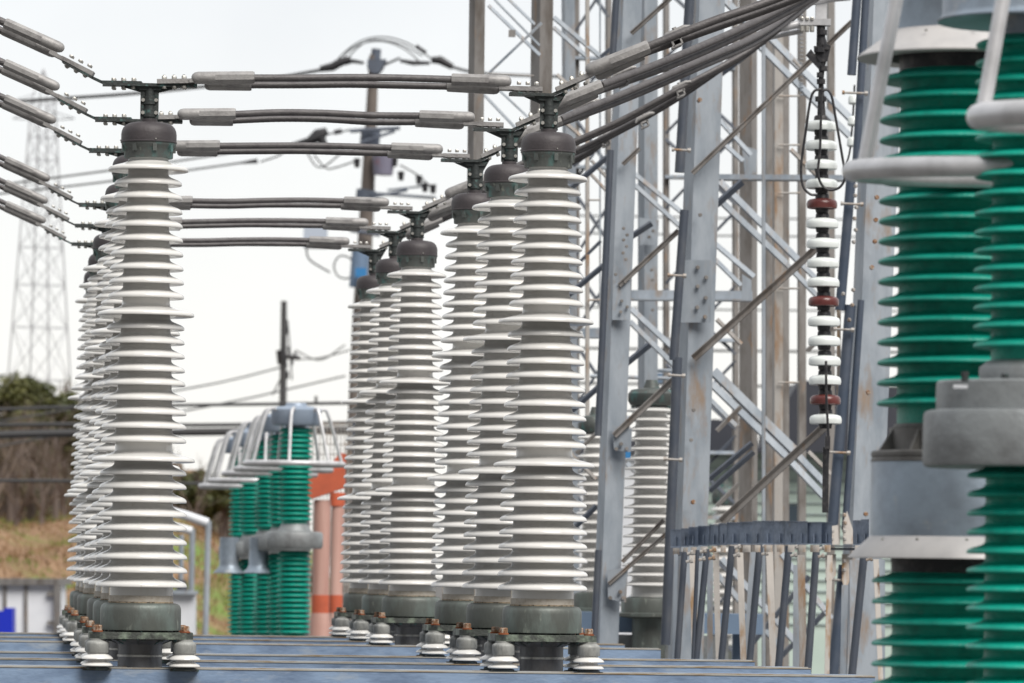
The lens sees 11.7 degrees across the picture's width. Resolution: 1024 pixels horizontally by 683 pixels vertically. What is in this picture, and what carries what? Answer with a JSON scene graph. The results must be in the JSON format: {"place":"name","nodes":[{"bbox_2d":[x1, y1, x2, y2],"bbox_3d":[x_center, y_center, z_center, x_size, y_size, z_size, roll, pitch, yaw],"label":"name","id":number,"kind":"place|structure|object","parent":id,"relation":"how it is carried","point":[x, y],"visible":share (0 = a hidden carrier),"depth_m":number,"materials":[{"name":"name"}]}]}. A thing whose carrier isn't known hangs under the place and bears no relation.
{"place":"outdoors","nodes":[
{"label":"outdoors","id":0,"kind":"place"},
{"bbox_2d":[7,69,74,391],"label":"transmission pylon","id":1,"kind":"object","parent":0,"point":[38,138],"visible":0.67,"depth_m":420.91,"materials":[{"name":"silver metal"}]},
{"bbox_2d":[0,198,92,247],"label":"incoming conductor","id":2,"kind":"object","parent":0,"point":[22,213],"visible":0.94,"depth_m":23.52,"materials":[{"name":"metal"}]},
{"bbox_2d":[0,178,97,229],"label":"incoming conductor","id":3,"kind":"object","parent":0,"point":[25,194],"visible":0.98,"depth_m":22.25,"materials":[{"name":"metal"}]},
{"bbox_2d":[0,154,104,209],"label":"incoming conductor","id":4,"kind":"object","parent":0,"point":[26,171],"visible":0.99,"depth_m":20.97,"materials":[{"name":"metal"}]},
{"bbox_2d":[0,93,121,155],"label":"incoming conductor","id":5,"kind":"object","parent":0,"point":[28,112],"visible":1,"depth_m":18.23,"materials":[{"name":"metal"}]},
{"bbox_2d":[0,57,131,124],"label":"incoming conductor","id":6,"kind":"object","parent":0,"point":[30,78],"visible":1,"depth_m":16.96,"materials":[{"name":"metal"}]},
{"bbox_2d":[0,17,142,89],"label":"incoming conductor","id":7,"kind":"object","parent":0,"point":[31,38],"visible":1,"depth_m":15.70,"materials":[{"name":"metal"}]},
{"bbox_2d":[0,470,329,634],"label":"hillside","id":8,"kind":"structure","parent":0,"point":[12,545],"depth_m":158.83,"materials":[{"name":"green plant"}]},
{"bbox_2d":[0,393,48,494],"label":"bare tree","id":9,"kind":"object","parent":8,"relation":"on","point":[12,467],"visible":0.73,"depth_m":172.38,"materials":[{"name":"brown plant"}]},
{"bbox_2d":[0,370,51,523],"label":"evergreen tree","id":10,"kind":"object","parent":8,"relation":"on","point":[16,389],"visible":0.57,"depth_m":187.75,"materials":[{"name":"green plant"}]},
{"bbox_2d":[3,379,57,521],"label":"evergreen tree","id":11,"kind":"object","parent":8,"relation":"on","point":[30,508],"visible":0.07,"depth_m":189.86,"materials":[{"name":"green plant"}]},
{"bbox_2d":[0,396,70,526],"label":"bare tree","id":12,"kind":"object","parent":8,"relation":"on","point":[17,512],"visible":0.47,"depth_m":177.69,"materials":[{"name":"brown plant"}]},
{"bbox_2d":[0,400,78,524],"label":"bare tree","id":13,"kind":"object","parent":8,"relation":"on","point":[43,497],"visible":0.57,"depth_m":174.65,"materials":[{"name":"brown plant"}]},
{"bbox_2d":[6,404,79,519],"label":"bare tree","id":14,"kind":"object","parent":8,"relation":"on","point":[62,489],"visible":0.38,"depth_m":181.54,"materials":[{"name":"brown plant"}]},
{"bbox_2d":[25,389,83,522],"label":"evergreen tree","id":15,"kind":"object","parent":8,"relation":"on","point":[63,400],"visible":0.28,"depth_m":186.81,"materials":[{"name":"green plant"}]},
{"bbox_2d":[0,371,311,597],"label":"brushwood","id":16,"kind":"object","parent":8,"relation":"on","point":[214,523],"visible":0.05,"depth_m":194.76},
{"bbox_2d":[174,468,219,529],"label":"evergreen tree","id":17,"kind":"object","parent":8,"relation":"on","point":[190,492],"visible":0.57,"depth_m":188.49,"materials":[{"name":"green plant"}]},
{"bbox_2d":[178,456,226,527],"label":"bare tree","id":18,"kind":"object","parent":8,"relation":"on","point":[198,502],"visible":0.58,"depth_m":185.76,"materials":[{"name":"brown plant"}]},
{"bbox_2d":[199,477,232,536],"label":"evergreen tree","id":19,"kind":"object","parent":8,"relation":"on","point":[215,508],"visible":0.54,"depth_m":187.64,"materials":[{"name":"green plant"}]},
{"bbox_2d":[0,401,348,410],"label":"power line","id":20,"kind":"object","parent":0,"point":[176,405],"visible":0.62,"depth_m":90.02,"materials":[{"name":"grey metal"}]},
{"bbox_2d":[0,426,349,438],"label":"power line","id":21,"kind":"object","parent":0,"point":[71,432],"visible":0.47,"depth_m":89.96,"materials":[{"name":"grey metal"}]},
{"bbox_2d":[0,421,349,426],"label":"power line","id":22,"kind":"object","parent":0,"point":[74,423],"visible":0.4,"depth_m":90.00,"materials":[{"name":"grey metal"}]},
{"bbox_2d":[0,479,349,484],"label":"power line","id":23,"kind":"object","parent":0,"point":[63,481],"visible":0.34,"depth_m":89.95,"materials":[{"name":"grey metal"}]},
{"bbox_2d":[329,577,441,599],"bbox_3d":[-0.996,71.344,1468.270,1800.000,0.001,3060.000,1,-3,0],"label":"ground","id":24,"kind":"structure","parent":0,"point":[438,590],"depth_m":823.07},
{"bbox_2d":[0,608,15,631],"bbox_3d":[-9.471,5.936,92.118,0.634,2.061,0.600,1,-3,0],"label":"blue crate","id":25,"kind":"object","parent":24,"relation":"on","point":[7,619],"visible":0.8,"depth_m":91.86,"materials":[{"name":"blue plastic"}]},
{"bbox_2d":[0,578,71,632],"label":"storage container","id":26,"kind":"object","parent":24,"relation":"on","point":[38,604],"visible":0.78,"depth_m":94.85,"materials":[{"name":"metal"}]},
{"bbox_2d":[0,632,348,639],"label":"channel frame","id":27,"kind":"object","parent":24,"relation":"on","point":[203,636],"visible":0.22,"depth_m":23.44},
{"bbox_2d":[57,243,92,635],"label":"porcelain bushing","id":28,"kind":"object","parent":27,"relation":"on","point":[75,397],"visible":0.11,"depth_m":23.43,"materials":[{"name":"ceramic"}]},
{"bbox_2d":[170,236,370,249],"bbox_3d":[-1.288,-0.468,23.667,1.264,0.083,0.153,2,-3,-16],"label":"twin jumper","id":29,"kind":"object","parent":28,"relation":"on","point":[331,243],"visible":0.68,"depth_m":23.72,"materials":[{"name":"metal"}]},
{"bbox_2d":[329,245,388,636],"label":"porcelain bushing","id":30,"kind":"object","parent":27,"relation":"on","point":[352,597],"visible":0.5,"depth_m":23.66,"materials":[{"name":"ceramic"}]},
{"bbox_2d":[379,42,767,249],"bbox_3d":[0.419,-0.877,23.007,0.524,0.838,2.625,3,-4,-42],"label":"outgoing conductor","id":31,"kind":"object","parent":30,"relation":"on","point":[429,225],"visible":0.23,"depth_m":23.75,"materials":[{"name":"metal"}]},
{"bbox_2d":[173,580,197,634],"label":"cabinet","id":32,"kind":"object","parent":24,"relation":"on","point":[184,599],"visible":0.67,"depth_m":57.92,"materials":[{"name":"metal"}]},
{"bbox_2d":[175,508,210,634],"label":"white pipe frame","id":33,"kind":"object","parent":24,"relation":"on","point":[205,522],"visible":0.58,"depth_m":59.92,"materials":[{"name":"paint"}]},
{"bbox_2d":[198,437,248,634],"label":"surge arrester","id":34,"kind":"object","parent":24,"relation":"on","point":[235,578],"visible":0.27,"depth_m":43.86,"materials":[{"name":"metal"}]},
{"bbox_2d":[207,426,269,634],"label":"surge arrester","id":35,"kind":"object","parent":24,"relation":"on","point":[247,584],"visible":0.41,"depth_m":42.26,"materials":[{"name":"ceramic"}]},
{"bbox_2d":[213,537,244,573],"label":"flared sleeve","id":36,"kind":"object","parent":35,"relation":"attached to","point":[228,560],"visible":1,"depth_m":42.19,"materials":[{"name":"metal"}]},
{"bbox_2d":[221,420,317,634],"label":"surge arrester","id":37,"kind":"object","parent":24,"relation":"on","point":[262,515],"visible":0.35,"depth_m":40.37,"materials":[{"name":"ceramic"}]},
{"bbox_2d":[233,414,333,635],"bbox_3d":[-1.819,2.669,39.217,0.790,4.258,0.790,1,-3,0],"label":"surge arrester","id":38,"kind":"object","parent":24,"relation":"on","point":[271,428],"visible":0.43,"depth_m":39.17,"materials":[{"name":"ceramic"}]},
{"bbox_2d":[243,537,272,573],"bbox_3d":[-1.988,1.680,39.263,0.256,0.284,0.256,1,-3,0],"label":"flared sleeve","id":39,"kind":"object","parent":38,"relation":"attached to","point":[258,562],"visible":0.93,"depth_m":39.19,"materials":[{"name":"metal"}]},
{"bbox_2d":[242,403,345,635],"bbox_3d":[-1.680,2.594,37.919,0.790,4.258,0.790,1,-3,0],"label":"surge arrester","id":40,"kind":"object","parent":24,"relation":"on","point":[295,464],"visible":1,"depth_m":37.87,"materials":[{"name":"green ceramic"}]},
{"bbox_2d":[272,301,349,401],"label":"utility pole","id":41,"kind":"object","parent":24,"relation":"on","point":[283,356],"visible":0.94,"depth_m":170.09,"materials":[{"name":"grey"}]},
{"bbox_2d":[0,367,279,421],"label":"power line","id":42,"kind":"object","parent":41,"relation":"attached to","point":[172,391],"visible":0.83,"depth_m":160.14,"materials":[{"name":"grey metal"}]},
{"bbox_2d":[0,375,344,446],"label":"power line","id":43,"kind":"object","parent":41,"relation":"attached to","point":[3,445],"visible":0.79,"depth_m":162.57,"materials":[{"name":"grey metal"}]},
{"bbox_2d":[0,636,624,647],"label":"channel frame","id":44,"kind":"object","parent":24,"relation":"on","point":[205,640],"visible":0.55,"depth_m":22.15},
{"bbox_2d":[59,225,106,639],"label":"porcelain bushing","id":45,"kind":"object","parent":44,"relation":"on","point":[91,261],"visible":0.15,"depth_m":22.16,"materials":[{"name":"ceramic"}]},
{"bbox_2d":[169,217,390,231],"bbox_3d":[-1.161,-0.526,22.383,1.257,0.083,0.146,1,-3,-14],"label":"twin jumper","id":46,"kind":"object","parent":45,"relation":"on","point":[343,224],"visible":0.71,"depth_m":22.42,"materials":[{"name":"metal"}]},
{"bbox_2d":[346,225,410,640],"bbox_3d":[-0.538,0.452,22.443,0.368,1.970,0.368,1,-3,-6],"label":"porcelain bushing","id":47,"kind":"object","parent":44,"relation":"on","point":[371,601],"visible":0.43,"depth_m":22.36,"materials":[{"name":"ceramic"}]},
{"bbox_2d":[400,57,731,230],"bbox_3d":[0.382,-0.910,22.254,1.824,0.834,0.408,-1,-3,27],"label":"outgoing conductor","id":48,"kind":"object","parent":47,"relation":"on","point":[442,210],"visible":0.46,"depth_m":22.34,"materials":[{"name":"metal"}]},
{"bbox_2d":[308,453,345,635],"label":"painted pipe support","id":49,"kind":"object","parent":24,"relation":"on","point":[322,484],"visible":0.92,"depth_m":40.89,"materials":[{"name":"pink paint"}]},
{"bbox_2d":[0,640,660,658],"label":"channel frame","id":50,"kind":"object","parent":24,"relation":"on","point":[272,648],"visible":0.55,"depth_m":20.91,"materials":[{"name":"metal"}]},
{"bbox_2d":[62,204,110,643],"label":"porcelain bushing","id":51,"kind":"object","parent":50,"relation":"on","point":[82,600],"visible":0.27,"depth_m":20.87,"materials":[{"name":"ceramic"}]},
{"bbox_2d":[169,196,412,211],"bbox_3d":[-1.035,-0.583,21.120,1.260,0.083,0.155,2,-3,-16],"label":"twin jumper","id":52,"kind":"object","parent":51,"relation":"on","point":[373,204],"visible":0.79,"depth_m":21.16,"materials":[{"name":"metal"}]},
{"bbox_2d":[366,204,449,645],"bbox_3d":[-0.414,0.395,21.196,0.368,1.970,0.368,1,-3,-6],"label":"porcelain bushing","id":53,"kind":"object","parent":50,"relation":"on","point":[410,600],"visible":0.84,"depth_m":21.11,"materials":[{"name":"ceramic"}]},
{"bbox_2d":[422,11,804,211],"bbox_3d":[0.518,-1.063,21.346,1.792,1.058,0.265,1,-3,-12],"label":"outgoing conductor","id":54,"kind":"object","parent":53,"relation":"on","point":[678,88],"visible":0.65,"depth_m":21.26,"materials":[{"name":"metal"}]},
{"bbox_2d":[770,0,849,39],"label":"bus bar clamp","id":55,"kind":"object","parent":54,"relation":"attached to","point":[820,18],"visible":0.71,"depth_m":21.58,"materials":[{"name":"metal"}]},
{"bbox_2d":[800,25,845,512],"bbox_3d":[1.330,-0.322,21.519,0.200,2.116,0.180,1,-3,0],"label":"disc insulator string","id":56,"kind":"object","parent":55,"relation":"hanging from","point":[822,223],"visible":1,"depth_m":21.49,"materials":[{"name":"white ceramic"}]},
{"bbox_2d":[306,421,354,635],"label":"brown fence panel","id":57,"kind":"object","parent":24,"relation":"on","point":[330,454],"visible":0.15,"depth_m":45.99,"materials":[{"name":"metal"}]},
{"bbox_2d":[329,492,344,635],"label":"painted pipe support","id":58,"kind":"object","parent":24,"relation":"on","point":[336,566],"visible":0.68,"depth_m":42.32,"materials":[{"name":"pink paint"}]},
{"bbox_2d":[240,36,453,620],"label":"utility pole","id":59,"kind":"object","parent":24,"relation":"on","point":[372,166],"visible":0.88,"depth_m":100.06,"materials":[{"name":"concrete"}]},
{"bbox_2d":[2,155,219,184],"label":"power line","id":60,"kind":"object","parent":59,"relation":"attached to","point":[94,172],"visible":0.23,"depth_m":97.85,"materials":[{"name":"grey metal"}]},
{"bbox_2d":[0,162,239,194],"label":"power line","id":61,"kind":"object","parent":59,"relation":"attached to","point":[91,183],"visible":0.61,"depth_m":98.22,"materials":[{"name":"grey metal"}]},
{"bbox_2d":[2,68,319,102],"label":"power line","id":62,"kind":"object","parent":59,"relation":"attached to","point":[119,94],"visible":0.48,"depth_m":99.31,"materials":[{"name":"grey metal"}]},
{"bbox_2d":[0,651,754,665],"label":"channel frame","id":63,"kind":"object","parent":24,"relation":"on","point":[370,658],"visible":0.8,"depth_m":18.23,"materials":[{"name":"metal"}]},
{"bbox_2d":[70,149,123,655],"bbox_3d":[-1.409,0.268,18.209,0.368,1.931,0.368,1,-3,-6],"label":"porcelain bushing","id":64,"kind":"object","parent":63,"relation":"on","point":[110,189],"visible":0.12,"depth_m":18.15,"materials":[{"name":"ceramic"}]},
{"bbox_2d":[176,140,469,159],"bbox_3d":[-0.765,-0.706,18.405,1.263,0.083,0.168,2,-3,-19],"label":"twin jumper","id":65,"kind":"object","parent":64,"relation":"on","point":[216,148],"visible":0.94,"depth_m":18.42,"materials":[{"name":"metal"}]},
{"bbox_2d":[416,151,498,656],"bbox_3d":[-0.149,0.274,18.504,0.368,1.970,0.368,1,-3,-6],"label":"porcelain bushing","id":66,"kind":"object","parent":63,"relation":"on","point":[457,598],"visible":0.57,"depth_m":18.42,"materials":[{"name":"ceramic"}]},
{"bbox_2d":[481,0,818,159],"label":"outgoing conductor","id":67,"kind":"object","parent":66,"relation":"on","point":[586,110],"visible":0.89,"depth_m":19.17,"materials":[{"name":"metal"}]},
{"bbox_2d":[0,657,810,673],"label":"channel frame","id":68,"kind":"object","parent":24,"relation":"on","point":[428,665],"visible":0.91,"depth_m":16.93,"materials":[{"name":"metal"}]},
{"bbox_2d":[74,118,182,663],"bbox_3d":[-1.281,0.211,16.939,0.368,1.931,0.368,1,-3,-6],"label":"porcelain bushing","id":69,"kind":"object","parent":68,"relation":"on","point":[108,448],"visible":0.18,"depth_m":16.87,"materials":[{"name":"ceramic"}]},
{"bbox_2d":[158,108,503,129],"bbox_3d":[-0.637,-0.764,17.115,1.253,0.083,0.157,2,-3,-16],"label":"twin jumper","id":70,"kind":"object","parent":69,"relation":"on","point":[458,120],"visible":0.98,"depth_m":17.11,"materials":[{"name":"metal"}]},
{"bbox_2d":[446,119,534,663],"bbox_3d":[-0.021,0.214,17.194,0.368,1.970,0.368,1,-3,-6],"label":"porcelain bushing","id":71,"kind":"object","parent":68,"relation":"on","point":[484,610],"visible":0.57,"depth_m":17.11,"materials":[{"name":"ceramic"}]},
{"bbox_2d":[515,0,815,128],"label":"outgoing conductor","id":72,"kind":"object","parent":71,"relation":"on","point":[578,97],"visible":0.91,"depth_m":17.55,"materials":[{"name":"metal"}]},
{"bbox_2d":[561,0,578,592],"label":"steel column","id":73,"kind":"structure","parent":24,"relation":"on","point":[568,50],"depth_m":31.11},
{"bbox_2d":[574,407,599,633],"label":"short bushing","id":74,"kind":"object","parent":24,"relation":"on","point":[583,600],"visible":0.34,"depth_m":27.42,"materials":[{"name":"ceramic"}]},
{"bbox_2d":[585,0,599,415],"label":"steel column","id":75,"kind":"structure","parent":24,"relation":"on","point":[587,200],"depth_m":28.06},
{"bbox_2d":[599,0,600,321],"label":"steel column","id":76,"kind":"structure","parent":24,"relation":"on","point":[600,167],"depth_m":29.07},
{"bbox_2d":[619,380,670,658],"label":"short bushing","id":77,"kind":"object","parent":24,"relation":"on","point":[641,606],"visible":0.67,"depth_m":25.40,"materials":[{"name":"ceramic"}]},
{"bbox_2d":[582,611,762,659],"bbox_3d":[0.666,2.801,25.743,1.200,2.808,0.390,1,-3,0],"label":"transformer tank","id":78,"kind":"object","parent":24,"relation":"on","point":[625,624],"visible":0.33,"depth_m":25.61,"materials":[{"name":"metal"}]},
{"bbox_2d":[618,635,728,658],"bbox_3d":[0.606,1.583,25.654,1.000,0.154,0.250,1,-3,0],"label":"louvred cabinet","id":79,"kind":"object","parent":78,"relation":"attached to","point":[626,640],"visible":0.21,"depth_m":25.53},
{"bbox_2d":[553,0,851,665],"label":"lattice tower","id":80,"kind":"structure","parent":24,"relation":"on","point":[647,295],"depth_m":29.79,"materials":[{"name":"metal"}]},
{"bbox_2d":[556,0,899,673],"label":"lattice tower","id":81,"kind":"structure","parent":24,"relation":"on","point":[695,339],"depth_m":24.02,"materials":[{"name":"metal"}]},
{"bbox_2d":[846,85,855,161],"bbox_3d":[1.709,-1.057,25.077,0.057,0.461,0.057,-2,-4,45],"label":"insulator string","id":82,"kind":"object","parent":81,"relation":"hanging from","point":[851,101],"visible":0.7,"depth_m":25.06,"materials":[{"name":"white ceramic"}]},
{"bbox_2d":[762,45,764,665],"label":"steel column","id":83,"kind":"structure","parent":24,"relation":"on","point":[763,334],"depth_m":27.53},
{"bbox_2d":[765,42,771,665],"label":"steel column","id":84,"kind":"structure","parent":24,"relation":"on","point":[768,282],"depth_m":31.05,"materials":[{"name":"metal"}]},
{"bbox_2d":[670,519,884,680],"bbox_3d":[1.128,2.392,21.434,1.085,3.246,2.249,1,-3,0],"label":"curved girder","id":85,"kind":"object","parent":24,"relation":"on","point":[864,612],"visible":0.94,"depth_m":21.28,"materials":[{"name":"grey metal"}]},
{"bbox_2d":[772,37,799,665],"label":"steel column","id":86,"kind":"structure","parent":24,"relation":"on","point":[777,293],"depth_m":29.05,"materials":[{"name":"metal"}]},
{"bbox_2d":[783,30,788,665],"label":"steel column","id":87,"kind":"structure","parent":24,"relation":"on","point":[786,305],"depth_m":30.05,"materials":[{"name":"metal"}]},
{"bbox_2d":[797,11,805,666],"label":"steel column","id":88,"kind":"structure","parent":24,"relation":"on","point":[801,328],"depth_m":31.06,"materials":[{"name":"metal"}]},
{"bbox_2d":[827,2,834,644],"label":"steel column","id":89,"kind":"structure","parent":24,"relation":"on","point":[831,64],"depth_m":33.09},
{"bbox_3d":[0.950,2.138,9.511,0.352,2.639,0.352,1,-3,0],"label":"arrester pedestal","id":90,"kind":"object","parent":24,"relation":"on","visible":0},
{"bbox_2d":[922,0,1023,682],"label":"surge arrester","id":91,"kind":"object","parent":90,"relation":"on","point":[974,424],"visible":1,"depth_m":9.53,"materials":[{"name":"green ceramic"}]},
{"bbox_2d":[0,0,899,577],"label":"sky","id":92,"kind":"structure","parent":0,"point":[234,295],"materials":[{"name":"white"}]},
{"bbox_2d":[467,0,484,159],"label":"steel column","id":93,"kind":"structure","parent":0,"point":[476,62],"depth_m":26.11,"materials":[{"name":"metal"}]},
{"bbox_2d":[530,0,552,124],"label":"steel column","id":94,"kind":"structure","parent":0,"point":[542,36],"depth_m":27.13,"materials":[{"name":"metal"}]},
{"bbox_2d":[484,0,541,127],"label":"cross bracing","id":95,"kind":"object","parent":94,"relation":"attached to","point":[513,31],"visible":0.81,"depth_m":26.91,"materials":[{"name":"metal"}]},
{"bbox_2d":[579,373,671,634],"bbox_3d":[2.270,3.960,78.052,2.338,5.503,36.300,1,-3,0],"label":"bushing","id":96,"kind":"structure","parent":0,"point":[625,531],"depth_m":89.94,"materials":[{"name":"white ceramic"}]},
{"bbox_2d":[590,369,671,427],"bbox_3d":[0.828,0.381,33.019,0.631,0.409,0.172,1,-3,0],"label":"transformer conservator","id":97,"kind":"object","parent":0,"point":[636,376],"visible":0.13,"depth_m":33.02,"materials":[{"name":"metal"}]},
{"bbox_2d":[575,0,738,652],"bbox_3d":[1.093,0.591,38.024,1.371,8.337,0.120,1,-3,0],"label":"lattice tower","id":98,"kind":"structure","parent":0,"point":[667,142],"depth_m":38.09,"materials":[{"name":"metal"}]},
{"bbox_2d":[711,479,731,659],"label":"short bushing","id":99,"kind":"object","parent":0,"point":[723,507],"visible":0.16,"depth_m":39.90,"materials":[{"name":"ceramic"}]},
{"bbox_2d":[582,347,896,353],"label":"power line","id":100,"kind":"object","parent":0,"point":[790,351],"visible":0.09,"depth_m":120.10,"materials":[{"name":"grey metal"}]},
{"bbox_2d":[704,381,896,678],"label":"substation building","id":101,"kind":"structure","parent":0,"point":[721,438],"depth_m":74.89,"materials":[{"name":"metal"}]},
{"bbox_3d":[0.897,2.193,10.310,0.416,2.602,0.416,1,-3,0],"label":"arrester pedestal","id":102,"kind":"object","parent":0,"visible":0},
{"bbox_2d":[842,0,1012,682],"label":"surge arrester","id":103,"kind":"object","parent":102,"relation":"on","point":[922,522],"visible":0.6,"depth_m":10.28,"materials":[{"name":"green ceramic"}]},
{"bbox_3d":[0.680,2.485,15.881,0.400,2.532,0.400,1,-3,0],"label":"support post","id":104,"kind":"object","parent":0,"visible":0},
{"bbox_2d":[0,664,874,682],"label":"channel frame","id":105,"kind":"object","parent":104,"relation":"on","point":[10,673],"visible":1,"depth_m":15.62,"materials":[{"name":"metal"}]},
{"bbox_2d":[80,82,199,671],"bbox_3d":[-1.152,0.154,15.680,0.368,1.931,0.368,1,-3,-6],"label":"porcelain bushing","id":106,"kind":"object","parent":105,"relation":"on","point":[140,618],"visible":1,"depth_m":15.59,"materials":[{"name":"ceramic"}]},
{"bbox_2d":[157,71,542,93],"bbox_3d":[-0.509,-0.821,15.846,1.246,0.083,0.151,2,-3,-15],"label":"twin jumper","id":107,"kind":"object","parent":106,"relation":"on","point":[251,80],"visible":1,"depth_m":15.84,"materials":[{"name":"metal"}]},
{"bbox_2d":[480,83,603,672],"bbox_3d":[0.105,0.157,15.915,0.368,1.970,0.368,1,-3,-6],"label":"porcelain bushing","id":108,"kind":"object","parent":105,"relation":"on","point":[541,620],"visible":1,"depth_m":15.83,"materials":[{"name":"ceramic"}]},
{"bbox_2d":[555,0,801,93],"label":"outgoing conductor","id":109,"kind":"object","parent":108,"relation":"on","point":[674,38],"visible":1,"depth_m":15.96,"materials":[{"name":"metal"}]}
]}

